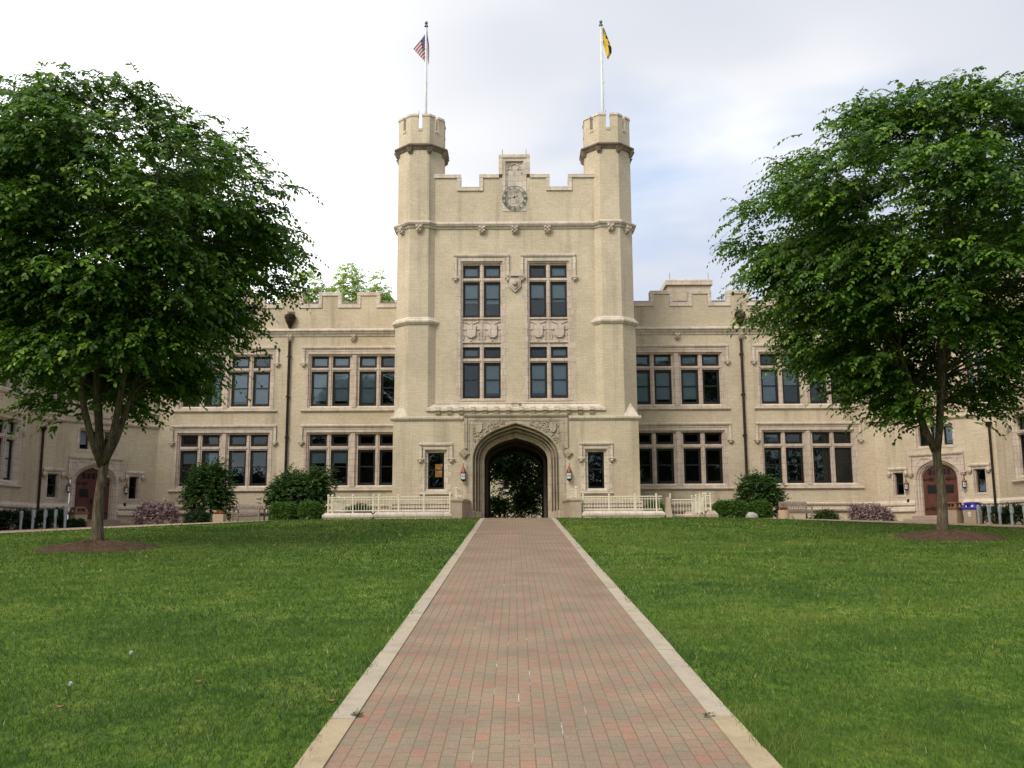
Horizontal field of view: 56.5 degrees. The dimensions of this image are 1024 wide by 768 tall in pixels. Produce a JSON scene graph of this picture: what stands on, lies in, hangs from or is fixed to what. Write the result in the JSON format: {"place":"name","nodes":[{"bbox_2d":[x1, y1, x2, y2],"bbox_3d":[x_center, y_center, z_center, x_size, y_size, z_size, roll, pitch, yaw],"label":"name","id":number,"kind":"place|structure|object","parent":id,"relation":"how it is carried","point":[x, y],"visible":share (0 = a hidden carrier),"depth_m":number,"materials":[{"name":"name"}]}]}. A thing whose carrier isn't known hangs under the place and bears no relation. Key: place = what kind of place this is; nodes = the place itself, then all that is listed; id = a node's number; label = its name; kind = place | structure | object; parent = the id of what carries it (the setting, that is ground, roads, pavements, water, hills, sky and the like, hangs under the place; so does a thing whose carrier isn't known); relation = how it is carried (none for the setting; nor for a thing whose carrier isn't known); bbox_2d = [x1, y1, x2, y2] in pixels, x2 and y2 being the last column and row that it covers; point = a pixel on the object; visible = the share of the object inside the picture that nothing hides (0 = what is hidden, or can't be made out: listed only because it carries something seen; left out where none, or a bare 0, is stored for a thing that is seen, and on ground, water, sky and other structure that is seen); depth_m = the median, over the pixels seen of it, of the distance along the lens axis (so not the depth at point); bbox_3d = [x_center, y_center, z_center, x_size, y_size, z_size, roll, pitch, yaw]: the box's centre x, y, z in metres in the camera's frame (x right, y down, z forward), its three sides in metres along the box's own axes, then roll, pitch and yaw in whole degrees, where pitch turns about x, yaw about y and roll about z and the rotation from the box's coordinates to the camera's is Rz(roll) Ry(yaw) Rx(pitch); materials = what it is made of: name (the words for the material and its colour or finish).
{"place":"outdoors","nodes":[
{"label":"outdoors","id":0,"kind":"place"},
{"bbox_2d":[0,516,1023,767],"bbox_3d":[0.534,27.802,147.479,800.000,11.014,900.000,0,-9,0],"label":"lawn","id":1,"kind":"structure","parent":0,"point":[310,633],"depth_m":12.44,"materials":[{"name":"green plant"}]},
{"bbox_2d":[30,539,159,552],"bbox_3d":[-11.895,4.619,27.290,3.693,0.400,3.110,0,-9,0],"label":"mulch bed","id":2,"kind":"object","parent":1,"relation":"on","point":[89,546],"visible":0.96,"depth_m":26.56,"materials":[{"name":"brown soil"}]},
{"bbox_2d":[0,58,328,540],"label":"elm tree","id":3,"kind":"object","parent":2,"relation":"on","point":[100,332],"visible":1,"depth_m":26.10,"materials":[{"name":"green plant"}]},
{"bbox_2d":[275,267,333,302],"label":"maple tree","id":4,"kind":"object","parent":1,"relation":"on","point":[318,289],"visible":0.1,"depth_m":75.62,"materials":[{"name":"green plant"}]},
{"bbox_2d":[325,263,377,301],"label":"maple tree","id":5,"kind":"object","parent":1,"relation":"on","point":[346,290],"visible":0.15,"depth_m":77.70,"materials":[{"name":"green plant"}]},
{"bbox_2d":[356,269,396,301],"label":"maple tree","id":6,"kind":"object","parent":1,"relation":"on","point":[386,297],"visible":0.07,"depth_m":76.95,"materials":[{"name":"green plant"}]},
{"bbox_2d":[322,494,450,518],"bbox_3d":[-5.846,6.202,46.405,6.070,1.528,3.700,0,-9,0],"label":"railing","id":7,"kind":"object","parent":1,"relation":"on","point":[338,504],"depth_m":44.82,"materials":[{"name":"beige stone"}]},
{"bbox_2d":[490,494,515,517],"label":"shrub","id":8,"kind":"object","parent":1,"relation":"on","point":[499,506],"visible":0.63,"depth_m":63.23,"materials":[{"name":"green plant"}]},
{"bbox_2d":[0,110,1023,529],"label":"college building","id":9,"kind":"structure","parent":1,"relation":"on","point":[514,318],"depth_m":49.84,"materials":[{"name":"beige brick"}]},
{"bbox_2d":[0,420,13,479],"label":"window","id":10,"kind":"structure","parent":9,"relation":"in","point":[8,451],"depth_m":46.69,"materials":[{"name":"grey glass"}]},
{"bbox_2d":[47,474,55,496],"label":"window","id":11,"kind":"structure","parent":9,"relation":"in","point":[51,477],"depth_m":49.99,"materials":[{"name":"black glass"}]},
{"bbox_2d":[46,363,63,401],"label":"window","id":12,"kind":"structure","parent":9,"relation":"in","point":[58,397],"depth_m":50.99,"materials":[{"name":"grey glass"}]},
{"bbox_2d":[66,479,70,492],"bbox_3d":[-23.062,5.317,49.574,0.350,0.733,0.238,-7,-11,36],"label":"wall lantern","id":13,"kind":"object","parent":9,"relation":"attached to","point":[68,487],"depth_m":49.47,"materials":[{"name":"white glass"}]},
{"bbox_2d":[74,468,109,519],"bbox_3d":[-22.369,5.843,50.838,1.780,2.760,0.150,8,-12,-44],"label":"door","id":14,"kind":"structure","parent":9,"relation":"in","point":[86,480],"depth_m":50.69,"materials":[{"name":"brown wood"}]},
{"bbox_2d":[80,431,108,448],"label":"window","id":15,"kind":"structure","parent":9,"relation":"in","point":[83,436],"depth_m":51.01,"materials":[{"name":"grey glass"}]},
{"bbox_2d":[128,477,135,498],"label":"window","id":16,"kind":"structure","parent":9,"relation":"in","point":[132,481],"depth_m":52.89,"materials":[{"name":"black glass"}]},
{"bbox_2d":[179,435,219,485],"bbox_3d":[-17.505,4.363,53.907,2.280,2.960,0.825,0,-9,0],"label":"window","id":17,"kind":"structure","parent":9,"relation":"in","point":[188,458],"depth_m":53.68,"materials":[{"name":"grey glass"}]},
{"bbox_2d":[183,357,222,406],"bbox_3d":[-17.527,-0.049,54.592,2.280,2.970,0.825,0,-9,0],"label":"window","id":18,"kind":"structure","parent":9,"relation":"in","point":[211,404],"depth_m":54.50,"materials":[{"name":"grey glass"}]},
{"bbox_2d":[228,435,267,485],"bbox_3d":[-14.785,4.348,53.901,2.280,2.960,0.825,0,-9,0],"label":"window","id":19,"kind":"structure","parent":9,"relation":"in","point":[258,465],"depth_m":54.17,"materials":[{"name":"grey glass"}]},
{"bbox_2d":[231,357,270,406],"bbox_3d":[-14.807,-0.064,54.587,2.280,2.970,0.825,0,-9,0],"label":"window","id":20,"kind":"structure","parent":9,"relation":"in","point":[261,396],"depth_m":54.26,"materials":[{"name":"glass"}]},
{"bbox_2d":[309,435,348,484],"bbox_3d":[-10.265,4.324,53.892,2.280,2.960,0.825,0,-9,0],"label":"window","id":21,"kind":"structure","parent":9,"relation":"in","point":[339,458],"depth_m":53.67,"materials":[{"name":"black glass"}]},
{"bbox_2d":[311,357,349,405],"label":"window","id":22,"kind":"structure","parent":9,"relation":"in","point":[341,380],"depth_m":54.28,"materials":[{"name":"grey glass"}]},
{"bbox_2d":[358,434,392,484],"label":"window","id":23,"kind":"structure","parent":9,"relation":"in","point":[366,458],"depth_m":54.16,"materials":[{"name":"black glass"}]},
{"bbox_2d":[359,356,394,405],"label":"window","id":24,"kind":"structure","parent":9,"relation":"in","point":[368,380],"depth_m":54.32,"materials":[{"name":"grey glass"}]},
{"bbox_2d":[424,21,427,113],"bbox_3d":[-4.661,-16.402,51.615,0.239,6.948,0.244,0,-9,0],"label":"flagpole","id":25,"kind":"object","parent":9,"relation":"on","point":[426,74],"visible":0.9,"depth_m":51.65,"materials":[{"name":"white metal"}]},
{"bbox_2d":[414,35,428,64],"bbox_3d":[-4.912,-18.303,51.970,0.873,2.144,0.308,-2,-9,11],"label":"flag","id":26,"kind":"object","parent":25,"relation":"hanging from","point":[419,48],"visible":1,"depth_m":51.92,"materials":[{"name":"multicoloured fabric"}]},
{"bbox_2d":[428,453,443,488],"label":"window","id":27,"kind":"structure","parent":9,"relation":"in","point":[434,482],"depth_m":47.92,"materials":[{"name":"black glass"}]},
{"bbox_2d":[460,463,465,481],"bbox_3d":[-2.380,4.336,46.711,0.312,0.917,0.369,0,-9,0],"label":"wall lantern","id":28,"kind":"object","parent":9,"relation":"attached to","point":[463,474],"depth_m":46.58,"materials":[{"name":"white glass"}]},
{"bbox_2d":[463,266,499,317],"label":"window","id":29,"kind":"structure","parent":9,"relation":"in","point":[471,291],"depth_m":49.10,"materials":[{"name":"grey glass"}]},
{"bbox_2d":[463,347,500,398],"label":"window","id":30,"kind":"structure","parent":9,"relation":"in","point":[471,371],"depth_m":48.44,"materials":[{"name":"grey glass"}]},
{"bbox_2d":[529,266,566,316],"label":"window","id":31,"kind":"structure","parent":9,"relation":"in","point":[558,290],"depth_m":49.10,"materials":[{"name":"grey glass"}]},
{"bbox_2d":[530,347,567,397],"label":"window","id":32,"kind":"structure","parent":9,"relation":"in","point":[538,371],"depth_m":48.39,"materials":[{"name":"grey glass"}]},
{"bbox_2d":[566,465,571,480],"bbox_3d":[2.800,4.308,46.700,0.312,0.917,0.369,0,-9,0],"label":"wall lantern","id":33,"kind":"object","parent":9,"relation":"attached to","point":[569,474],"depth_m":46.58,"materials":[{"name":"white glass"}]},
{"bbox_2d":[588,452,603,487],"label":"window","id":34,"kind":"structure","parent":9,"relation":"in","point":[595,459],"depth_m":47.95,"materials":[{"name":"black glass"}]},
{"bbox_2d":[599,20,604,112],"bbox_3d":[4.879,-16.453,51.596,0.239,6.948,0.244,0,-9,0],"label":"flagpole","id":35,"kind":"object","parent":9,"relation":"on","point":[602,70],"visible":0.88,"depth_m":51.65,"materials":[{"name":"white metal"}]},
{"bbox_2d":[603,27,611,58],"bbox_3d":[5.184,-18.536,51.885,0.470,1.850,0.200,0,-9,0],"label":"flag","id":36,"kind":"object","parent":35,"relation":"hanging from","point":[607,47],"visible":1,"depth_m":51.84,"materials":[{"name":"yellow fabric"}]},
{"bbox_2d":[636,355,671,404],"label":"window","id":37,"kind":"structure","parent":9,"relation":"in","point":[662,378],"depth_m":54.24,"materials":[{"name":"grey glass"}]},
{"bbox_2d":[639,433,673,483],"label":"window","id":38,"kind":"structure","parent":9,"relation":"in","point":[665,456],"depth_m":54.13,"materials":[{"name":"black glass"}]},
{"bbox_2d":[680,355,719,403],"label":"window","id":39,"kind":"structure","parent":9,"relation":"in","point":[689,378],"depth_m":54.29,"materials":[{"name":"grey glass"}]},
{"bbox_2d":[683,433,722,483],"bbox_3d":[10.694,4.213,53.848,2.280,2.960,0.825,0,-9,0],"label":"window","id":40,"kind":"structure","parent":9,"relation":"in","point":[692,456],"depth_m":54.10,"materials":[{"name":"black glass"}]},
{"bbox_2d":[760,354,799,403],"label":"window","id":41,"kind":"structure","parent":9,"relation":"in","point":[769,386],"depth_m":54.21,"materials":[{"name":"grey glass"}]},
{"bbox_2d":[763,432,803,482],"bbox_3d":[15.214,4.189,53.839,2.280,2.960,0.825,0,-9,0],"label":"window","id":42,"kind":"structure","parent":9,"relation":"in","point":[794,456],"depth_m":54.10,"materials":[{"name":"black glass"}]},
{"bbox_2d":[809,372,845,403],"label":"window","id":43,"kind":"structure","parent":9,"relation":"in","point":[813,391],"depth_m":54.77,"materials":[{"name":"grey glass"}]},
{"bbox_2d":[812,432,852,482],"bbox_3d":[17.934,4.174,53.833,2.280,2.960,0.825,0,-9,0],"label":"window","id":44,"kind":"structure","parent":9,"relation":"in","point":[821,456],"depth_m":54.09,"materials":[{"name":"grey glass"}]},
{"bbox_2d":[896,473,903,494],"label":"window","id":45,"kind":"structure","parent":9,"relation":"in","point":[900,484],"depth_m":52.80,"materials":[{"name":"black glass"}]},
{"bbox_2d":[904,477,908,490],"bbox_3d":[21.353,5.408,51.592,0.350,0.733,0.238,6,-11,-35],"label":"wall lantern","id":46,"kind":"object","parent":9,"relation":"attached to","point":[906,484],"depth_m":51.49,"materials":[{"name":"white glass"}]},
{"bbox_2d":[920,426,952,445],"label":"window","id":47,"kind":"structure","parent":9,"relation":"in","point":[948,436],"depth_m":51.28,"materials":[{"name":"grey glass"}]},
{"bbox_2d":[923,464,958,515],"bbox_3d":[22.813,5.605,50.756,0.115,2.760,1.780,8,-12,-44],"label":"door","id":48,"kind":"structure","parent":9,"relation":"in","point":[929,483],"depth_m":50.91,"materials":[{"name":"brown wood"}]},
{"bbox_2d":[962,475,966,488],"bbox_3d":[23.483,5.069,49.477,0.350,0.733,0.238,6,-11,-35],"label":"wall lantern","id":49,"kind":"object","parent":9,"relation":"attached to","point":[964,483],"depth_m":49.38,"materials":[{"name":"white glass"}]},
{"bbox_2d":[967,348,982,383],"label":"window","id":50,"kind":"structure","parent":9,"relation":"in","point":[969,372],"depth_m":51.04,"materials":[{"name":"grey glass"}]},
{"bbox_2d":[977,469,986,491],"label":"window","id":51,"kind":"structure","parent":9,"relation":"in","point":[981,473],"depth_m":49.90,"materials":[{"name":"black glass"}]},
{"bbox_2d":[1019,416,1023,469],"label":"window","id":52,"kind":"structure","parent":9,"relation":"in","point":[1020,419],"depth_m":46.82,"materials":[{"name":"grey glass"}]},
{"bbox_2d":[490,454,540,494],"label":"dark tree","id":53,"kind":"object","parent":1,"relation":"on","point":[494,476],"visible":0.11,"depth_m":65.36,"materials":[{"name":"green plant"}]},
{"bbox_2d":[490,454,541,517],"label":"dark tree","id":54,"kind":"object","parent":1,"relation":"on","point":[535,487],"visible":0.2,"depth_m":66.01,"materials":[{"name":"green plant"}]},
{"bbox_2d":[490,465,541,517],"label":"stone building","id":55,"kind":"structure","parent":1,"relation":"on","point":[497,486],"depth_m":83.52,"materials":[{"name":"beige stone"}]},
{"bbox_2d":[510,489,541,517],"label":"shrub","id":56,"kind":"object","parent":1,"relation":"on","point":[523,501],"visible":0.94,"depth_m":65.22,"materials":[{"name":"green plant"}]},
{"bbox_2d":[330,518,733,718],"bbox_3d":[0.224,4.617,26.404,3.448,2.343,36.688,0,-9,0],"label":"path edging","id":57,"kind":"object","parent":1,"relation":"on","point":[359,694],"visible":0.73,"depth_m":11.28,"materials":[{"name":"concrete"}]},
{"bbox_2d":[294,716,782,767],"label":"path edging","id":58,"kind":"object","parent":1,"relation":"on","point":[752,754],"visible":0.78,"depth_m":7.31,"materials":[{"name":"concrete"}]},
{"bbox_2d":[582,493,672,517],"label":"terrace wall","id":59,"kind":"structure","parent":1,"relation":"on","point":[627,514],"depth_m":44.64,"materials":[{"name":"beige stone"}]},
{"bbox_2d":[643,499,664,511],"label":"terrace plant","id":60,"kind":"object","parent":1,"relation":"on","point":[648,506],"visible":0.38,"depth_m":46.97,"materials":[{"name":"green plant"}]},
{"bbox_2d":[672,493,718,517],"bbox_3d":[8.598,6.090,46.115,2.060,1.518,3.255,0,-9,0],"label":"ramp railing","id":61,"kind":"object","parent":1,"relation":"on","point":[695,505],"visible":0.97,"depth_m":45.13,"materials":[{"name":"beige paint"}]},
{"bbox_2d":[894,529,1007,540],"bbox_3d":[13.693,4.723,29.822,3.684,0.401,3.133,0,-9,0],"label":"mulch bed","id":62,"kind":"object","parent":1,"relation":"on","point":[951,535],"visible":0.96,"depth_m":29.12,"materials":[{"name":"brown soil"}]},
{"bbox_2d":[706,66,1023,531],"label":"elm tree","id":63,"kind":"object","parent":62,"relation":"on","point":[862,266],"visible":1,"depth_m":28.93,"materials":[{"name":"green plant"}]},
{"bbox_2d":[0,517,1023,532],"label":"sidewalk","id":64,"kind":"structure","parent":0,"point":[78,528],"depth_m":40.09,"materials":[{"name":"concrete"}]},
{"bbox_2d":[19,511,23,529],"bbox_3d":[-22.446,6.256,43.614,0.175,0.910,0.150,-6,-10,33],"label":"bollard","id":65,"kind":"object","parent":64,"relation":"on","point":[21,519],"visible":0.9,"depth_m":43.58,"materials":[{"name":"concrete"}]},
{"bbox_2d":[31,510,35,528],"bbox_3d":[-21.904,6.237,43.624,0.175,0.910,0.150,1,-9,-5],"label":"bollard","id":66,"kind":"object","parent":64,"relation":"on","point":[33,515],"visible":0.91,"depth_m":43.59,"materials":[{"name":"concrete"}]},
{"bbox_2d":[43,510,47,528],"bbox_3d":[-21.358,6.216,43.622,0.175,0.910,0.150,0,-9,7],"label":"bollard","id":67,"kind":"object","parent":64,"relation":"on","point":[45,514],"visible":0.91,"depth_m":43.59,"materials":[{"name":"concrete"}]},
{"bbox_2d":[53,509,57,528],"bbox_3d":[-20.879,6.196,43.623,0.175,0.910,0.150,-4,-10,19],"label":"bollard","id":68,"kind":"object","parent":64,"relation":"on","point":[55,515],"visible":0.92,"depth_m":43.60,"materials":[{"name":"metal"}]},
{"bbox_2d":[63,509,67,527],"bbox_3d":[-20.430,6.180,43.627,0.175,0.910,0.150,-2,-9,3],"label":"bollard","id":69,"kind":"object","parent":64,"relation":"on","point":[65,516],"visible":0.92,"depth_m":43.59,"materials":[{"name":"metal"}]},
{"bbox_2d":[68,507,88,522],"bbox_3d":[-20.941,6.454,46.015,0.690,1.030,0.690,-8,-11,40],"label":"litter bin","id":70,"kind":"object","parent":64,"relation":"on","point":[75,514],"visible":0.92,"depth_m":45.88,"materials":[{"name":"concrete"}]},
{"bbox_2d":[213,514,225,521],"bbox_3d":[-14.140,6.510,46.088,0.515,0.420,0.515,0,-9,0],"label":"planter","id":71,"kind":"object","parent":64,"relation":"on","point":[219,517],"visible":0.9,"depth_m":45.85,"materials":[{"name":"concrete"}]},
{"bbox_2d":[778,510,789,518],"bbox_3d":[13.038,6.261,45.744,0.530,0.420,0.530,0,-9,0],"label":"planter","id":72,"kind":"object","parent":64,"relation":"on","point":[783,513],"visible":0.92,"depth_m":45.53,"materials":[{"name":"concrete"}]},
{"bbox_2d":[947,502,963,522],"bbox_3d":[21.067,6.146,45.435,0.690,1.030,0.690,6,-11,-34],"label":"litter bin","id":73,"kind":"object","parent":64,"relation":"on","point":[955,513],"visible":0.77,"depth_m":45.19,"materials":[{"name":"concrete"}]},
{"bbox_2d":[961,502,982,523],"bbox_3d":[21.706,6.085,44.936,0.690,1.030,0.690,7,-11,-37],"label":"litter bin","id":74,"kind":"object","parent":64,"relation":"on","point":[970,514],"visible":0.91,"depth_m":44.77,"materials":[{"name":"concrete"}]},
{"bbox_2d":[976,505,980,523],"bbox_3d":[21.316,5.973,43.538,0.175,0.910,0.150,-1,-9,3],"label":"bollard","id":75,"kind":"object","parent":64,"relation":"on","point":[978,509],"visible":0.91,"depth_m":43.51,"materials":[{"name":"metal"}]},
{"bbox_2d":[986,505,990,523],"bbox_3d":[21.791,5.985,43.531,0.175,0.910,0.150,-5,-10,25],"label":"bollard","id":76,"kind":"object","parent":64,"relation":"on","point":[989,512],"visible":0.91,"depth_m":43.50,"materials":[{"name":"metal"}]},
{"bbox_2d":[997,505,1001,523],"bbox_3d":[22.280,6.000,43.533,0.175,0.910,0.150,1,-9,-5],"label":"bollard","id":77,"kind":"object","parent":64,"relation":"on","point":[999,507],"visible":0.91,"depth_m":43.50,"materials":[{"name":"metal"}]},
{"bbox_2d":[1009,506,1013,524],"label":"bollard","id":78,"kind":"object","parent":64,"relation":"on","point":[1011,509],"visible":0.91,"depth_m":43.49,"materials":[{"name":"metal"}]},
{"bbox_2d":[0,0,1023,498],"label":"sky","id":79,"kind":"structure","parent":0,"point":[707,89],"materials":[{"name":"white"}]},
{"bbox_2d":[324,518,750,767],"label":"path","id":80,"kind":"structure","parent":0,"point":[527,644],"depth_m":9.45,"materials":[{"name":"brick"}]},
{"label":"soil","id":81,"kind":"structure","parent":0,"visible":0},
{"bbox_2d":[711,499,749,517],"bbox_3d":[10.636,6.108,46.458,2.068,1.144,1.655,0,-9,0],"label":"boxwood","id":82,"kind":"object","parent":81,"relation":"on","point":[738,508],"visible":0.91,"depth_m":46.05,"materials":[{"name":"green plant"}]},
{"bbox_2d":[745,512,758,517],"bbox_3d":[11.582,6.444,46.074,0.685,0.531,0.507,0,-9,0],"label":"boulder","id":83,"kind":"object","parent":81,"relation":"on","point":[751,515],"visible":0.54,"depth_m":45.91,"materials":[{"name":"white stone"}]},
{"bbox_2d":[747,499,774,517],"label":"boxwood","id":84,"kind":"object","parent":81,"relation":"on","point":[761,509],"visible":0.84,"depth_m":46.26,"materials":[{"name":"green plant"}]},
{"bbox_2d":[730,468,793,518],"bbox_3d":[12.665,5.727,48.785,3.026,2.885,2.944,4,-10,-26],"label":"shrub","id":85,"kind":"object","parent":81,"relation":"on","point":[756,486],"visible":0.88,"depth_m":48.40,"materials":[{"name":"green plant"}]},
{"bbox_2d":[778,502,812,518],"bbox_3d":[13.956,6.229,46.879,1.520,0.900,0.640,2,-9,-14],"label":"park bench","id":86,"kind":"object","parent":81,"relation":"on","point":[798,510],"visible":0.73,"depth_m":47.10,"materials":[{"name":"grey wood"}]},
{"bbox_2d":[805,507,844,519],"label":"groundcover bush","id":87,"kind":"object","parent":81,"relation":"on","point":[826,514],"visible":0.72,"depth_m":47.17,"materials":[{"name":"green plant"}]},
{"bbox_2d":[847,502,897,520],"bbox_3d":[17.603,6.384,46.724,2.404,1.310,2.049,0,-9,0],"label":"pink flowering bush","id":88,"kind":"object","parent":81,"relation":"on","point":[867,511],"visible":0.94,"depth_m":46.28,"materials":[{"name":"pink plant"}]},
{"bbox_2d":[981,503,1007,524],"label":"hedge bush","id":89,"kind":"object","parent":81,"relation":"on","point":[994,509],"visible":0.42,"depth_m":45.00,"materials":[{"name":"green plant"}]},
{"bbox_2d":[997,502,1023,524],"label":"hedge bush","id":90,"kind":"object","parent":81,"relation":"on","point":[1018,512],"visible":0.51,"depth_m":44.87,"materials":[{"name":"green plant"}]},
{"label":"soil","id":91,"kind":"structure","parent":0,"visible":0},
{"bbox_2d":[0,507,34,530],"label":"hedge bush","id":92,"kind":"object","parent":91,"relation":"on","point":[6,516],"visible":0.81,"depth_m":44.95,"materials":[{"name":"green plant"}]},
{"bbox_2d":[34,506,63,528],"bbox_3d":[-22.026,6.461,45.504,1.676,1.348,1.758,0,-9,0],"label":"hedge bush","id":93,"kind":"object","parent":91,"relation":"on","point":[39,518],"visible":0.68,"depth_m":45.16,"materials":[{"name":"green plant"}]},
{"bbox_2d":[62,518,87,527],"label":"hedge bush","id":94,"kind":"object","parent":91,"relation":"on","point":[74,522],"visible":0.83,"depth_m":44.98,"materials":[{"name":"green plant"}]},
{"bbox_2d":[128,497,181,524],"bbox_3d":[-17.512,6.379,46.881,2.744,1.638,2.188,0,-9,0],"label":"pink flowering bush","id":95,"kind":"object","parent":91,"relation":"on","point":[146,511],"visible":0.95,"depth_m":46.45,"materials":[{"name":"pink plant"}]},
{"bbox_2d":[181,508,212,522],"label":"groundcover bush","id":96,"kind":"object","parent":91,"relation":"on","point":[197,516],"visible":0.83,"depth_m":46.85,"materials":[{"name":"green plant"}]},
{"bbox_2d":[174,456,238,522],"bbox_3d":[-15.847,5.688,49.504,3.457,3.961,3.222,0,-9,0],"label":"shrub","id":97,"kind":"object","parent":91,"relation":"on","point":[208,482],"visible":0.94,"depth_m":48.92,"materials":[{"name":"green plant"}]},
{"bbox_2d":[231,504,265,521],"bbox_3d":[-12.885,6.305,46.642,1.520,0.900,0.640,-2,-9,14],"label":"park bench","id":98,"kind":"object","parent":91,"relation":"on","point":[244,512],"visible":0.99,"depth_m":46.78,"materials":[{"name":"grey wood"}]},
{"bbox_2d":[266,500,298,520],"bbox_3d":[-11.150,6.243,46.515,1.684,1.152,1.472,0,-9,0],"label":"boxwood","id":99,"kind":"object","parent":91,"relation":"on","point":[282,511],"visible":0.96,"depth_m":46.12,"materials":[{"name":"green plant"}]},
{"bbox_2d":[257,459,343,516],"bbox_3d":[-10.915,5.566,48.872,4.623,3.430,3.352,0,-9,0],"label":"shrub","id":100,"kind":"object","parent":91,"relation":"on","point":[296,487],"visible":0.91,"depth_m":48.36,"materials":[{"name":"green plant"}]},
{"bbox_2d":[296,500,325,519],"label":"boxwood","id":101,"kind":"object","parent":91,"relation":"on","point":[310,509],"visible":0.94,"depth_m":46.03,"materials":[{"name":"green plant"}]},
{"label":"pavement","id":102,"kind":"structure","parent":0,"visible":0},
{"bbox_2d":[344,500,374,518],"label":"terrace plant","id":103,"kind":"object","parent":102,"relation":"on","point":[365,507],"visible":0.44,"depth_m":46.08,"materials":[{"name":"green plant"}]},
{"bbox_2d":[450,487,469,518],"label":"entrance pier","id":104,"kind":"structure","parent":102,"relation":"on","point":[460,508],"depth_m":44.58,"materials":[{"name":"stone"}]},
{"bbox_2d":[562,486,582,517],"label":"entrance pier","id":105,"kind":"structure","parent":102,"relation":"on","point":[571,507],"depth_m":44.56,"materials":[{"name":"stone"}]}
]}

